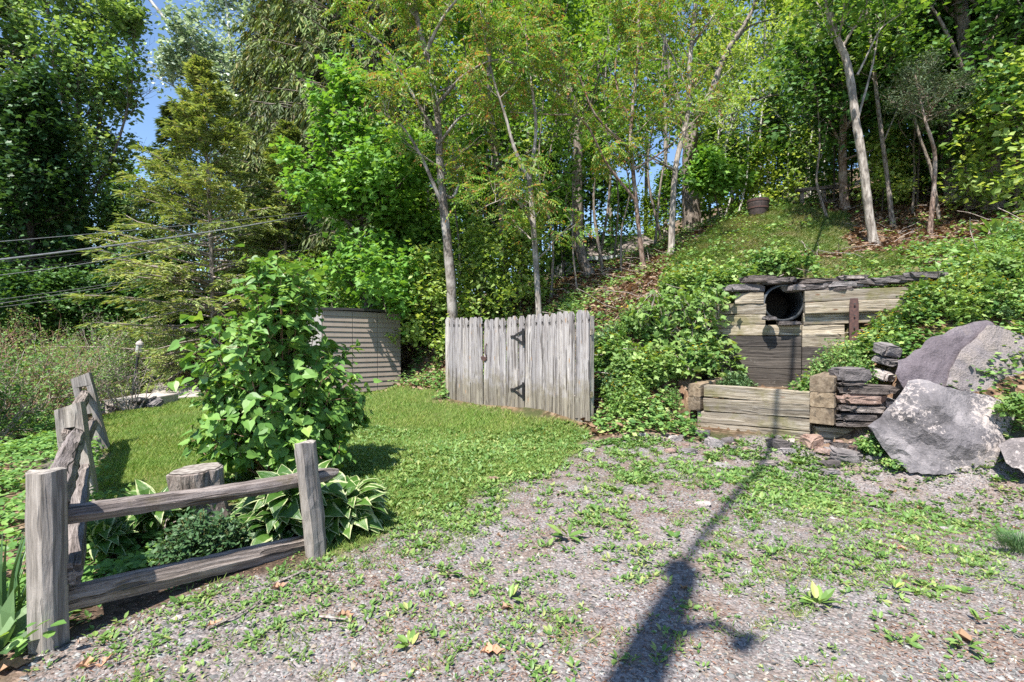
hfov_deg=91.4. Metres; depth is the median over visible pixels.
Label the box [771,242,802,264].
celandine plant
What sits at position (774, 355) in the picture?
timber retaining wall
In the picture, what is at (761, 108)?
sapling
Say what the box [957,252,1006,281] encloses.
wild herb
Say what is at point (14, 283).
understory shrub
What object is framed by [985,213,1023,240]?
celandine plant
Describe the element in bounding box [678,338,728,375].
celandine plant
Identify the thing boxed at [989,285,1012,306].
wild herb
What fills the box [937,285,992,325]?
celandine plant
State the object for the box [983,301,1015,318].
wild herb
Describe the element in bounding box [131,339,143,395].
lamp post
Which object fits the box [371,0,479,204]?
woodland tree
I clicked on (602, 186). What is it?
understory shrub
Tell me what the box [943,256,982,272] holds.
celandine plant
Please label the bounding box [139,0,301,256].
poplar tree
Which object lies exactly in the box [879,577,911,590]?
plantain weed
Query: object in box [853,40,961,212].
sapling
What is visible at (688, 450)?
loose stone
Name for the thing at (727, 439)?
loose stone
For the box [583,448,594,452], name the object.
loose stone
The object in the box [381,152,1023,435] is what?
leaf litter
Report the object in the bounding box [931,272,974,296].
wild herb
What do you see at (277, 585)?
fallen leaf
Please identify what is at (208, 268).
woodland tree
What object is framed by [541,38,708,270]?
sapling
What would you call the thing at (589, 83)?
woodland tree
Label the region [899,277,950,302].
celandine plant
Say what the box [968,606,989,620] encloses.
plantain weed
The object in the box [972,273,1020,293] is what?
celandine plant
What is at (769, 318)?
wedge stone
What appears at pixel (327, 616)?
stick
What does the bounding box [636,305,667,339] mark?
wild herb
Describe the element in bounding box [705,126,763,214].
understory shrub
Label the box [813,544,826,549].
loose stone
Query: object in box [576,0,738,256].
sumac tree
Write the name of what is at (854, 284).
cap stone
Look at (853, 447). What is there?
loose stone
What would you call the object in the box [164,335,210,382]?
garden bush
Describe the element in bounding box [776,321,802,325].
wedge stone
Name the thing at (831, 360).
bushy plant
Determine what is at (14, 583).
iris plant
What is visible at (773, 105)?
sapling
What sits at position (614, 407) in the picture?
wild herb
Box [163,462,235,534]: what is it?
tree stump
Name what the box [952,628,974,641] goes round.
fallen leaf
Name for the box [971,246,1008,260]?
celandine plant
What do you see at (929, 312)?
celandine plant
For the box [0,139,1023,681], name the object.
ground
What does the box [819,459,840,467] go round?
loose stone
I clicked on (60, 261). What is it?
spruce tree
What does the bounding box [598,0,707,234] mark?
woodland tree
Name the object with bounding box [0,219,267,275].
overhead cable
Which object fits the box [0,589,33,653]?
broadleaf herb
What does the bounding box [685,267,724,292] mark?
celandine plant
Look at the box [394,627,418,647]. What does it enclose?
plantain weed
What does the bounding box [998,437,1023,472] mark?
boulder
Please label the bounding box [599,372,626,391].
celandine plant
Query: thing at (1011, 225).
wild herb
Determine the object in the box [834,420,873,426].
stacked stone
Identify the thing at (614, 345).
celandine plant
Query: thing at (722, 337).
celandine plant
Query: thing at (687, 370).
grape vine
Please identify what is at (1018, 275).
celandine plant
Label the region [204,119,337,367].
hemlock tree
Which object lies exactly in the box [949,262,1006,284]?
celandine plant
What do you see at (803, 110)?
sapling
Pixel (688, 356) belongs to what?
celandine plant
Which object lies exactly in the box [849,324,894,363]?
celandine plant
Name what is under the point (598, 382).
wild herb
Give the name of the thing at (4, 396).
garden bush
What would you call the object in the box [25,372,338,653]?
split rail fence
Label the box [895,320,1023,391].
boulder
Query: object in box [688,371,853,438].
timber planter
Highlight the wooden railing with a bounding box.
[795,184,854,202]
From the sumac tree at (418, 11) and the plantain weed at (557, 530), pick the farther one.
the sumac tree at (418, 11)
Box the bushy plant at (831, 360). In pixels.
[799,336,883,384]
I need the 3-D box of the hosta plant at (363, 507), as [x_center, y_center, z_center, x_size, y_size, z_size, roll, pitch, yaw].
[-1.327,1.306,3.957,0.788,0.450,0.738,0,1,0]
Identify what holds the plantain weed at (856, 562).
on the ground at (156, 599)
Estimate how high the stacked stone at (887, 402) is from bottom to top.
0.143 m
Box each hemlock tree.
[18,53,327,393]
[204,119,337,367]
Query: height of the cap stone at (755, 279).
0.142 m
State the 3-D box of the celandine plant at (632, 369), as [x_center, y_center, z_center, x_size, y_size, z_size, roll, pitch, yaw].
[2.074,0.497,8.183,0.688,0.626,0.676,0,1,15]
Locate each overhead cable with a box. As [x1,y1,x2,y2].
[0,212,304,241]
[0,214,306,260]
[0,217,303,262]
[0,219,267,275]
[0,278,140,299]
[0,280,140,303]
[2,253,160,269]
[2,286,143,306]
[686,87,819,147]
[686,101,812,152]
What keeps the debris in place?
on the ground at (156, 599)
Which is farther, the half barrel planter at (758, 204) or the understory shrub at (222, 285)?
the understory shrub at (222, 285)
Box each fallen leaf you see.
[0,657,32,670]
[76,652,113,667]
[207,617,222,626]
[271,582,288,588]
[337,609,352,616]
[480,642,504,653]
[501,602,512,609]
[897,545,917,551]
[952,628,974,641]
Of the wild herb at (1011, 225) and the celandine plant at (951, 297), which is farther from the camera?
the wild herb at (1011, 225)
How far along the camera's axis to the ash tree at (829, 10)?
11.35 m
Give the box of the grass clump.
[986,525,1023,556]
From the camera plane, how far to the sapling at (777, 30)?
19.11 m
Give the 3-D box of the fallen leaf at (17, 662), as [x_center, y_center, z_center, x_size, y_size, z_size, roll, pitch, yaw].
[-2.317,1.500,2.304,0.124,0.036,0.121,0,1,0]
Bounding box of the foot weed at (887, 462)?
[878,455,907,471]
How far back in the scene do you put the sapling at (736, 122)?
18.14 m
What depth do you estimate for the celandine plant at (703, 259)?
9.83 m
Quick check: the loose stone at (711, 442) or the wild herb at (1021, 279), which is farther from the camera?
the wild herb at (1021, 279)
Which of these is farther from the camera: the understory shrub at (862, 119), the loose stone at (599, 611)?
the understory shrub at (862, 119)
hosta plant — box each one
[86,515,144,560]
[111,478,210,535]
[229,459,356,546]
[325,471,393,543]
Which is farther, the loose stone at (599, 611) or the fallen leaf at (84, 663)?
the loose stone at (599, 611)
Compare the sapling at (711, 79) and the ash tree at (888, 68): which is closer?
the ash tree at (888, 68)
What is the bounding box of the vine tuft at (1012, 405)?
[988,392,1023,417]
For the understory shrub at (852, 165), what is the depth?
16.05 m
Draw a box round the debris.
[31,431,1023,681]
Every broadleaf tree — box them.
[0,0,162,355]
[43,177,160,378]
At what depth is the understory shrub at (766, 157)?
19.41 m
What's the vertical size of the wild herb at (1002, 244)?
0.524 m
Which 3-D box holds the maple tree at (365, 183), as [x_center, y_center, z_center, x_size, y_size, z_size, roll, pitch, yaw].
[-4.136,-3.659,14.182,5.330,9.833,4.289,1,1,31]
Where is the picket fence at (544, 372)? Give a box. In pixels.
[445,310,593,421]
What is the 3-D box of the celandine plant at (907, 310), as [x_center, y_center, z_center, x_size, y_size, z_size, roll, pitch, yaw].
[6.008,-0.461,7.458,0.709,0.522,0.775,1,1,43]
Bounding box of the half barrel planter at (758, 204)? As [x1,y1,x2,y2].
[746,195,772,215]
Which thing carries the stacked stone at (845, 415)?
on the stacked stone at (855, 423)
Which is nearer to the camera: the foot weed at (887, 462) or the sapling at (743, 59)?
the foot weed at (887, 462)
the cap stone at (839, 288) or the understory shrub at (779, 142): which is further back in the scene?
the understory shrub at (779, 142)
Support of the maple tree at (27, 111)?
on the ground at (156, 599)
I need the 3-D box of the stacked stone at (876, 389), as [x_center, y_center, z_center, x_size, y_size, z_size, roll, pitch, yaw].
[4.620,0.640,6.630,0.850,0.132,0.367,0,1,0]
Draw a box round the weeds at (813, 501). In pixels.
[23,419,1023,681]
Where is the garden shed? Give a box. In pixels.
[308,307,402,391]
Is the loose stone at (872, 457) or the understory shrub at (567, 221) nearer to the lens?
the loose stone at (872, 457)
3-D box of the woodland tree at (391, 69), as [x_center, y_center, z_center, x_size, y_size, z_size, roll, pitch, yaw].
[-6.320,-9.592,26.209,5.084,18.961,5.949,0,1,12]
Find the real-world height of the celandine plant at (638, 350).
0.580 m
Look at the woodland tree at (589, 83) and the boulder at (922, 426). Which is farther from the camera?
the woodland tree at (589, 83)
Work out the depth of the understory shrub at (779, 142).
19.81 m
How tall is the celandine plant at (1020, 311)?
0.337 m
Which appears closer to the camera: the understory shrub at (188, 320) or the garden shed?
the garden shed
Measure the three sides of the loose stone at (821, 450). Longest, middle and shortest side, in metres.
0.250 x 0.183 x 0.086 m
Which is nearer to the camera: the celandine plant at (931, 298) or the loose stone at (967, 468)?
the loose stone at (967, 468)
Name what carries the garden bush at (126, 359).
on the ground at (156, 599)
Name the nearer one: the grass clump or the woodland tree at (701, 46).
the grass clump
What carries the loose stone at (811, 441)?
on the ground at (156, 599)
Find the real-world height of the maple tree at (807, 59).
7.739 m
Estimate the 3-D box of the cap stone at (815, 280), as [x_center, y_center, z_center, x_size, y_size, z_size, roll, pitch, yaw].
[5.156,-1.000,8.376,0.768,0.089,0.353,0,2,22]
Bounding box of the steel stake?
[849,298,858,344]
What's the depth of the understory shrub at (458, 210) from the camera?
17.41 m
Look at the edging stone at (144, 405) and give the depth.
12.44 m
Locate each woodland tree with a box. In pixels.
[91,146,150,253]
[122,170,208,342]
[142,99,228,269]
[180,181,224,282]
[197,91,255,259]
[351,0,431,127]
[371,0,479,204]
[419,0,531,309]
[444,38,559,190]
[446,35,521,289]
[482,0,589,284]
[506,0,608,241]
[547,0,626,221]
[551,0,653,235]
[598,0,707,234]
[625,0,711,237]
[670,30,740,222]
[685,0,763,216]
[692,0,768,201]
[697,0,775,209]
[723,0,793,187]
[743,0,788,182]
[753,0,811,196]
[753,11,780,197]
[770,0,833,197]
[774,0,839,197]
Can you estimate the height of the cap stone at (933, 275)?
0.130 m
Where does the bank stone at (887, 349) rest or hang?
on the bank stone at (885, 361)
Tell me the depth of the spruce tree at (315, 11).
20.71 m
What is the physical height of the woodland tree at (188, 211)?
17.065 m
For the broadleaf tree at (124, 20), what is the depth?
24.20 m
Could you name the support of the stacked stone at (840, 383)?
on the stacked stone at (876, 389)
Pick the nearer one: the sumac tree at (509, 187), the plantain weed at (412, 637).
the plantain weed at (412, 637)
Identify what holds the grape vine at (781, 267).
on the ground at (156, 599)
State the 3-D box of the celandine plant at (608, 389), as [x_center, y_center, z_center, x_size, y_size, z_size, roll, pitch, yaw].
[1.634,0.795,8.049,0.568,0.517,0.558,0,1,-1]
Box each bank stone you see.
[871,367,895,381]
[872,342,901,358]
[872,355,897,366]
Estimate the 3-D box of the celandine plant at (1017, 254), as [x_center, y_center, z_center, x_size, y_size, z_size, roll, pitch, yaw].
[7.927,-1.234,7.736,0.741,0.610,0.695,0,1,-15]
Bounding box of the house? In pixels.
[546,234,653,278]
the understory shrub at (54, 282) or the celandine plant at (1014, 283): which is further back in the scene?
the understory shrub at (54, 282)
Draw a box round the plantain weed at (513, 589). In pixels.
[508,583,522,601]
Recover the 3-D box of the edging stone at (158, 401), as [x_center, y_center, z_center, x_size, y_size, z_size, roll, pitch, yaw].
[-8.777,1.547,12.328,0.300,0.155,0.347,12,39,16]
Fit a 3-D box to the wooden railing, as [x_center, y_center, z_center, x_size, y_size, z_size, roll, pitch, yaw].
[9.754,-4.505,15.529,1.886,0.764,0.140,0,1,0]
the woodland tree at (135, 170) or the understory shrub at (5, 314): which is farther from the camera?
the woodland tree at (135, 170)
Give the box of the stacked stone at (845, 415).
[835,411,881,420]
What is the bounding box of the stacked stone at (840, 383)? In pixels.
[836,381,864,385]
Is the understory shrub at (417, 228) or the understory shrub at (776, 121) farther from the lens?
the understory shrub at (776, 121)
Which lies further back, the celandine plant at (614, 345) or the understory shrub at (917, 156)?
the understory shrub at (917, 156)
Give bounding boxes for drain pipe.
[763,284,802,322]
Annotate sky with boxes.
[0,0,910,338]
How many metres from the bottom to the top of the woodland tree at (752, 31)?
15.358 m
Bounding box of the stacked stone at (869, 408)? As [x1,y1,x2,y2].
[849,404,885,413]
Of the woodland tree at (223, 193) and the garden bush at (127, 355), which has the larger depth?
the woodland tree at (223, 193)
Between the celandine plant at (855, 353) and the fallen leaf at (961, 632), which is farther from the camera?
the celandine plant at (855, 353)
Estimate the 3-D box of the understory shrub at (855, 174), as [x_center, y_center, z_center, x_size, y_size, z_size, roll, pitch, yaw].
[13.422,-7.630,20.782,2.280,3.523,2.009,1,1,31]
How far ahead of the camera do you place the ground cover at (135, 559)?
4.36 m
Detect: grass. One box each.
[96,384,589,555]
[669,200,928,277]
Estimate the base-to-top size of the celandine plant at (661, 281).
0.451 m
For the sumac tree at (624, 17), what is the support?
on the ground at (156, 599)
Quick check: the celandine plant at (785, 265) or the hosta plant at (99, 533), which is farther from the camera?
the celandine plant at (785, 265)
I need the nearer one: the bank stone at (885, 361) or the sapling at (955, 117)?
the bank stone at (885, 361)
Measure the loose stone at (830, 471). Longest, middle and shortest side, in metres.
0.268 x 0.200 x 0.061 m
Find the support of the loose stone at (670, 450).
on the ground at (156, 599)
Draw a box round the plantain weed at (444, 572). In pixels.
[439,568,463,577]
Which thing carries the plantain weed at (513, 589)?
on the ground at (156, 599)
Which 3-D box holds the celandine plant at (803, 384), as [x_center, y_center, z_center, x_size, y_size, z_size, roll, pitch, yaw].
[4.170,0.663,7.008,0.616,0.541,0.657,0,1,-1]
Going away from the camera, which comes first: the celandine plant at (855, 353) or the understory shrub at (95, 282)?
the celandine plant at (855, 353)
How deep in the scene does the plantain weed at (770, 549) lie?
3.47 m
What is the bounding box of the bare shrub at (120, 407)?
[94,360,164,410]
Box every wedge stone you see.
[762,316,776,320]
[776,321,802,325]
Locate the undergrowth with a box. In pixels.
[101,152,1023,442]
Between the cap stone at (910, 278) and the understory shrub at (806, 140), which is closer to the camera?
the cap stone at (910, 278)
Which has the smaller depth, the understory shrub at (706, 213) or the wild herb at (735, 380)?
the wild herb at (735, 380)
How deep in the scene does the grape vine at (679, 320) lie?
8.59 m
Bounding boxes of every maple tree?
[0,0,62,360]
[0,48,118,390]
[269,48,457,334]
[348,118,465,348]
[423,0,594,309]
[428,0,679,275]
[605,0,821,231]
[729,0,969,209]
[868,0,969,201]
[897,0,979,209]
[933,0,1023,211]
[941,0,1023,152]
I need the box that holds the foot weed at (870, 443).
[852,431,887,456]
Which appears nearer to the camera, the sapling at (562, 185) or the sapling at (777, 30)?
the sapling at (562, 185)
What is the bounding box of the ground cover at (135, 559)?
[0,406,174,659]
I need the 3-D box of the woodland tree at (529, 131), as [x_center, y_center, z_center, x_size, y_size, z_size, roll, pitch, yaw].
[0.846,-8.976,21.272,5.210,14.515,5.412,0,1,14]
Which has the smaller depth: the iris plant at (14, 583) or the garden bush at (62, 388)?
the iris plant at (14, 583)
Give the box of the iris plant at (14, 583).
[0,530,26,612]
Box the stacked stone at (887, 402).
[879,397,895,407]
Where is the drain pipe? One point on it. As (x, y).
(781, 305)
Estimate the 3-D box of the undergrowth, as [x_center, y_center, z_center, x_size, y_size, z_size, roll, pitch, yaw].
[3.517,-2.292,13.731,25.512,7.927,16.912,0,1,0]
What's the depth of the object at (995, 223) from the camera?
10.01 m
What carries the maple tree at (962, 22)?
on the ground at (156, 599)
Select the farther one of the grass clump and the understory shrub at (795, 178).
the understory shrub at (795, 178)
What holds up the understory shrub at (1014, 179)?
on the ground at (156, 599)
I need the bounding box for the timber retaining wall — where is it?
[712,286,917,386]
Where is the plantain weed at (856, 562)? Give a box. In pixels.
[844,560,872,567]
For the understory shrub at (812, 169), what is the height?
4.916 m
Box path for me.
[153,378,203,398]
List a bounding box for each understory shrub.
[0,252,35,379]
[0,259,52,382]
[1,327,55,380]
[3,260,102,375]
[50,289,99,370]
[63,264,131,381]
[93,237,179,383]
[125,236,210,378]
[175,293,205,336]
[184,272,234,344]
[210,262,245,343]
[264,250,338,365]
[280,225,334,286]
[316,274,360,307]
[328,249,379,308]
[364,185,442,342]
[375,204,463,345]
[385,232,471,366]
[435,214,467,298]
[441,213,529,329]
[442,223,501,310]
[446,142,510,297]
[481,197,531,296]
[486,208,559,310]
[492,196,546,289]
[518,133,574,276]
[521,199,548,285]
[539,173,599,281]
[556,127,629,255]
[589,174,645,243]
[626,187,668,240]
[644,161,682,240]
[675,116,740,228]
[675,167,721,221]
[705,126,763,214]
[721,126,789,211]
[735,83,801,199]
[763,120,821,202]
[774,115,853,200]
[775,138,828,197]
[795,46,874,201]
[803,146,858,193]
[808,37,892,192]
[812,5,896,186]
[844,117,927,210]
[857,26,915,179]
[861,5,1003,208]
[881,123,961,186]
[900,91,961,192]
[908,0,1023,193]
[937,39,1023,218]
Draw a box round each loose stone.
[171,615,183,620]
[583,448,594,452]
[593,608,607,615]
[664,448,676,453]
[668,435,682,441]
[678,448,697,453]
[694,500,710,507]
[695,430,710,436]
[703,436,724,447]
[712,462,733,469]
[716,548,729,554]
[720,436,735,443]
[754,459,778,465]
[765,438,792,448]
[778,448,796,453]
[799,434,823,449]
[813,447,831,455]
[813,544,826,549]
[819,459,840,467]
[819,468,840,474]
[823,445,863,463]
[828,442,849,447]
[848,445,862,452]
[864,455,880,459]
[959,465,971,471]
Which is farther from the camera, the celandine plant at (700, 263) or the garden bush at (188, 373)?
the garden bush at (188, 373)
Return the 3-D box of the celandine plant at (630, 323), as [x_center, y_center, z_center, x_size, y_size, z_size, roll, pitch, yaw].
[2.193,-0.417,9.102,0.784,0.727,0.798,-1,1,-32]
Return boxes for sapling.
[376,42,477,317]
[387,43,468,334]
[431,29,545,293]
[444,46,507,210]
[462,39,520,308]
[508,62,676,298]
[523,8,655,256]
[524,0,597,277]
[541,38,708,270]
[541,119,638,290]
[549,7,610,275]
[555,1,633,264]
[597,95,669,270]
[625,0,693,239]
[632,20,761,218]
[643,21,699,243]
[677,142,759,218]
[681,33,751,208]
[683,56,779,210]
[684,79,763,215]
[694,0,765,209]
[730,40,810,200]
[732,0,803,186]
[753,9,805,197]
[761,0,792,190]
[763,10,840,195]
[766,1,822,199]
[779,70,849,217]
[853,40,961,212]
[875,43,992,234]
[938,89,1023,196]
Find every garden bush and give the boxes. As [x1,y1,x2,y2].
[0,295,127,405]
[0,313,130,432]
[0,314,75,399]
[0,338,84,441]
[4,326,150,409]
[25,316,150,392]
[36,303,186,393]
[83,313,167,387]
[96,308,209,383]
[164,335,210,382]
[303,281,343,365]
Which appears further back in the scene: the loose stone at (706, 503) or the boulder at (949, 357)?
the boulder at (949, 357)
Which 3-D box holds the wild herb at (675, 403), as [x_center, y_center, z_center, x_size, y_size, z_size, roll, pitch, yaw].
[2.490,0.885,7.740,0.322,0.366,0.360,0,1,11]
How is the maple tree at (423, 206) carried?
on the ground at (156, 599)
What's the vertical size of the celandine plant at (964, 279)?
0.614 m
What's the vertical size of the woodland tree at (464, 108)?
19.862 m
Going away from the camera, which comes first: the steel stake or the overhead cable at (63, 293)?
the steel stake
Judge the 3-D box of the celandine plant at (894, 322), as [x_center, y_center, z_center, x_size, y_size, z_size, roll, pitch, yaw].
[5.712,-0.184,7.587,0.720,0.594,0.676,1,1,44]
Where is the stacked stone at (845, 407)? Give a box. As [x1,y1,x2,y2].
[835,403,856,410]
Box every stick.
[207,600,259,629]
[272,567,308,583]
[319,614,345,619]
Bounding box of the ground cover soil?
[763,278,814,289]
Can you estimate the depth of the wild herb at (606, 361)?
8.61 m
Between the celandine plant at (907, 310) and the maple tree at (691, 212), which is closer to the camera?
the celandine plant at (907, 310)
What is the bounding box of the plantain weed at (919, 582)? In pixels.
[911,576,936,585]
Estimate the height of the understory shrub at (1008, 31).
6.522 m
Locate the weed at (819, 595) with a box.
[794,581,845,608]
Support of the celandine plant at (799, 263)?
on the ground at (156, 599)
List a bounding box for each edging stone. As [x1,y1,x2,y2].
[105,405,119,410]
[129,397,147,404]
[138,400,152,408]
[147,397,163,407]
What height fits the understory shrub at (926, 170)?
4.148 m
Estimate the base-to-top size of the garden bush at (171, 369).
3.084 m
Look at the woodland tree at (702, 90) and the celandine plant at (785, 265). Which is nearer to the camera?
the celandine plant at (785, 265)
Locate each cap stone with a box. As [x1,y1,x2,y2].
[722,284,764,293]
[739,275,780,283]
[760,276,796,285]
[781,284,805,292]
[795,278,844,283]
[799,283,831,291]
[813,286,853,291]
[822,281,869,288]
[835,275,869,280]
[849,279,887,285]
[864,278,907,284]
[879,275,931,281]
[903,271,948,279]
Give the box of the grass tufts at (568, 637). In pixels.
[111,433,1023,681]
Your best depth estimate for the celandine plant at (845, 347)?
7.87 m
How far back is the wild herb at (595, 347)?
8.95 m
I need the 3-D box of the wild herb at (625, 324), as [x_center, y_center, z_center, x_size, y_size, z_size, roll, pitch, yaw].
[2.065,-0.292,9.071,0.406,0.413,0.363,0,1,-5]
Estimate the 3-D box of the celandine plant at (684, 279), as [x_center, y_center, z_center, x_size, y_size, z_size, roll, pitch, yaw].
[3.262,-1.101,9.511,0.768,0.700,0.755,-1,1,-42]
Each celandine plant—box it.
[594,326,639,360]
[594,351,608,370]
[596,376,629,403]
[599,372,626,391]
[599,383,636,406]
[614,390,647,418]
[616,302,644,336]
[622,342,649,363]
[626,352,657,387]
[634,341,678,388]
[637,330,656,342]
[657,273,666,288]
[658,256,689,274]
[658,264,687,292]
[659,268,693,294]
[663,257,701,280]
[663,269,700,296]
[676,305,706,332]
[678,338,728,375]
[682,251,717,273]
[682,255,714,272]
[683,342,713,373]
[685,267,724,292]
[686,262,711,279]
[699,264,730,286]
[707,332,736,345]
[708,260,747,284]
[724,257,764,283]
[742,242,786,271]
[744,254,779,274]
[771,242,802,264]
[781,264,797,276]
[782,248,821,275]
[785,369,812,390]
[831,336,855,360]
[841,337,869,364]
[847,320,912,361]
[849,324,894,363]
[856,322,887,338]
[861,310,915,333]
[865,322,917,350]
[867,305,917,336]
[878,320,913,339]
[886,293,945,326]
[899,275,950,306]
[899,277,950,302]
[904,299,946,321]
[921,283,951,304]
[930,276,987,320]
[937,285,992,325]
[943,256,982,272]
[944,264,990,294]
[948,285,1003,312]
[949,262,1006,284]
[965,272,994,288]
[965,279,1023,312]
[969,304,994,318]
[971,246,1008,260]
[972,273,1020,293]
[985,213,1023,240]
[994,281,1023,305]
[997,277,1023,293]
[998,226,1023,243]
[1004,269,1022,287]
[1005,242,1023,261]
[1006,236,1023,252]
[1006,297,1023,317]
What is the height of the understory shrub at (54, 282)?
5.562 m
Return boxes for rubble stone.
[786,438,794,443]
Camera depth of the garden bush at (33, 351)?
16.68 m
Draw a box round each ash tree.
[770,0,949,243]
[809,0,950,224]
[858,0,972,220]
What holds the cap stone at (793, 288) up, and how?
on the timber retaining wall
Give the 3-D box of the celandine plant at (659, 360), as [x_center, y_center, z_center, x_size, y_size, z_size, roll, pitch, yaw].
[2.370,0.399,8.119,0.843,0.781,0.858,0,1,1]
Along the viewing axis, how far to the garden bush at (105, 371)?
11.62 m
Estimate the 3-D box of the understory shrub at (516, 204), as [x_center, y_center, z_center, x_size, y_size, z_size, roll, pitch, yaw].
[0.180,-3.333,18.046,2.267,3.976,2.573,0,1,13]
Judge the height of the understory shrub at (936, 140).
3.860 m
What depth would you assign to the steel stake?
8.04 m
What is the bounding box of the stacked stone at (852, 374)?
[828,366,871,382]
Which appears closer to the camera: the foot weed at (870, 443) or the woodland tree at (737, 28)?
the foot weed at (870, 443)
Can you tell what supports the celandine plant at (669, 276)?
on the ground at (156, 599)
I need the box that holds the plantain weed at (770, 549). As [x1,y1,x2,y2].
[760,544,784,556]
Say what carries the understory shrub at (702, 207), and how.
on the ground at (156, 599)
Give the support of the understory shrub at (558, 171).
on the ground at (156, 599)
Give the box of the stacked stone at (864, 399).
[835,393,887,404]
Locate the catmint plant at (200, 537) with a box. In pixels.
[142,504,256,566]
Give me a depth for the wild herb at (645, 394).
7.58 m
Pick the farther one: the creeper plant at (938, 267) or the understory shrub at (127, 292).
the understory shrub at (127, 292)
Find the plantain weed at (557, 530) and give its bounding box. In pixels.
[546,522,587,541]
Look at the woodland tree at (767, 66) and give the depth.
35.73 m
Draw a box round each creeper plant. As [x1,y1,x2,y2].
[901,278,942,293]
[922,261,961,271]
[944,246,989,260]
[966,273,1018,283]
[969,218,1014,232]
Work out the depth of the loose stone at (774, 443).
6.60 m
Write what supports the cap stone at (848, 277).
on the cap stone at (854, 284)
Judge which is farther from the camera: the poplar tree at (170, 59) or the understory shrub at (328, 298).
the poplar tree at (170, 59)
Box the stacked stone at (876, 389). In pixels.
[835,384,898,394]
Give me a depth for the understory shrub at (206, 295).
21.12 m
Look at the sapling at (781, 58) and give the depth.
21.84 m
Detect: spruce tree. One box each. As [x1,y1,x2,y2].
[0,0,77,375]
[5,173,103,380]
[87,102,218,375]
[192,0,329,342]
[226,0,401,317]
[238,0,475,308]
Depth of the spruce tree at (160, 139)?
22.48 m
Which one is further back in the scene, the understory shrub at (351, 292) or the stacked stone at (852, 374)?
the understory shrub at (351, 292)
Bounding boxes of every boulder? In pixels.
[868,379,1015,474]
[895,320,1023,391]
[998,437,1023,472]
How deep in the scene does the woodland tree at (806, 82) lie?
25.82 m
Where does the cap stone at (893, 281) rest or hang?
on the cap stone at (867, 282)
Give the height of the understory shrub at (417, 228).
4.643 m
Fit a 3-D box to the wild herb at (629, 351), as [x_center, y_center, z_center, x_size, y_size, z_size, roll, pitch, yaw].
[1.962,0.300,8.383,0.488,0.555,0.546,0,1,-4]
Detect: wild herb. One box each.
[594,324,627,341]
[594,335,610,350]
[594,366,627,389]
[595,354,611,368]
[604,317,627,340]
[605,347,633,381]
[607,392,626,417]
[619,342,642,364]
[620,315,632,333]
[620,382,651,409]
[621,368,644,392]
[626,346,666,383]
[633,370,653,391]
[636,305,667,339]
[662,345,686,381]
[664,386,682,409]
[669,336,700,350]
[673,348,701,366]
[716,370,757,386]
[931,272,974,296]
[935,267,964,282]
[947,286,970,307]
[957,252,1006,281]
[977,234,1011,253]
[979,235,1012,261]
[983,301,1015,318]
[986,247,1023,281]
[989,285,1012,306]
[1005,224,1019,238]
[1006,253,1023,282]
[1007,266,1023,292]
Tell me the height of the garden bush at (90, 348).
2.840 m
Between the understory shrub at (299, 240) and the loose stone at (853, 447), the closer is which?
the loose stone at (853, 447)
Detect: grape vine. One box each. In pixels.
[618,330,747,382]
[624,279,740,347]
[647,259,823,317]
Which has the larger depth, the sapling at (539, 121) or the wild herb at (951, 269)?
the sapling at (539, 121)
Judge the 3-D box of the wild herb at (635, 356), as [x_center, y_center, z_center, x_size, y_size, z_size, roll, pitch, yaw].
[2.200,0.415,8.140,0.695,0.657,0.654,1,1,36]
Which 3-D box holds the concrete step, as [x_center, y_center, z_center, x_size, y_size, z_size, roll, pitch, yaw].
[-9.692,1.750,13.033,0.947,0.582,1.600,0,1,0]
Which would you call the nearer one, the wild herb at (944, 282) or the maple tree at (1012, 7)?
the wild herb at (944, 282)
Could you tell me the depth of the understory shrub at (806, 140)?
18.98 m
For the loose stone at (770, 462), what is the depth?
6.17 m
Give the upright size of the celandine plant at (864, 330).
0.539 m
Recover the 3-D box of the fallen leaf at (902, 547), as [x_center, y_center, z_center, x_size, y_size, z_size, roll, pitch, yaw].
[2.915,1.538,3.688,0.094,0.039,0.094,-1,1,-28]
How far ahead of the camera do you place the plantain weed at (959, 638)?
2.46 m
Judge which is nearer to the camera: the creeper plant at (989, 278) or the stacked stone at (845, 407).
the stacked stone at (845, 407)
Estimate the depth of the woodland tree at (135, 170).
33.09 m
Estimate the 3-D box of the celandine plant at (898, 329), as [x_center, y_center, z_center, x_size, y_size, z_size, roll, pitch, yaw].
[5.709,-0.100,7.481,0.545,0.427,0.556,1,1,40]
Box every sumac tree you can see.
[321,0,571,324]
[443,0,610,316]
[493,0,736,267]
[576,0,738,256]
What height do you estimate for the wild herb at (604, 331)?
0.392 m
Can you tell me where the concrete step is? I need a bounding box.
[100,393,177,412]
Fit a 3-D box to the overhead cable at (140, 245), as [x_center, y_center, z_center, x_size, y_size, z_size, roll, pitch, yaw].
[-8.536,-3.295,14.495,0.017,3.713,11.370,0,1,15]
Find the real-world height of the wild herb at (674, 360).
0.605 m
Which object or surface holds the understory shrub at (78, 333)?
on the ground at (156, 599)
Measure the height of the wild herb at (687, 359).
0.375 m
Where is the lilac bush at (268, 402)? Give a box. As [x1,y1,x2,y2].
[167,244,381,481]
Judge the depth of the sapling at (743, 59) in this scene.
19.38 m
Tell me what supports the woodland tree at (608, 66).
on the ground at (156, 599)
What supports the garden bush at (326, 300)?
on the ground at (156, 599)
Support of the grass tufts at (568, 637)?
on the ground at (156, 599)
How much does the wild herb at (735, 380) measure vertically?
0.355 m
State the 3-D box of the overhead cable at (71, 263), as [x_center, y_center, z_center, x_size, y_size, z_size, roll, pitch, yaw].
[-10.147,-1.924,11.968,0.016,1.341,6.021,0,1,-4]
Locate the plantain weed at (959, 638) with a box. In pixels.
[944,630,984,652]

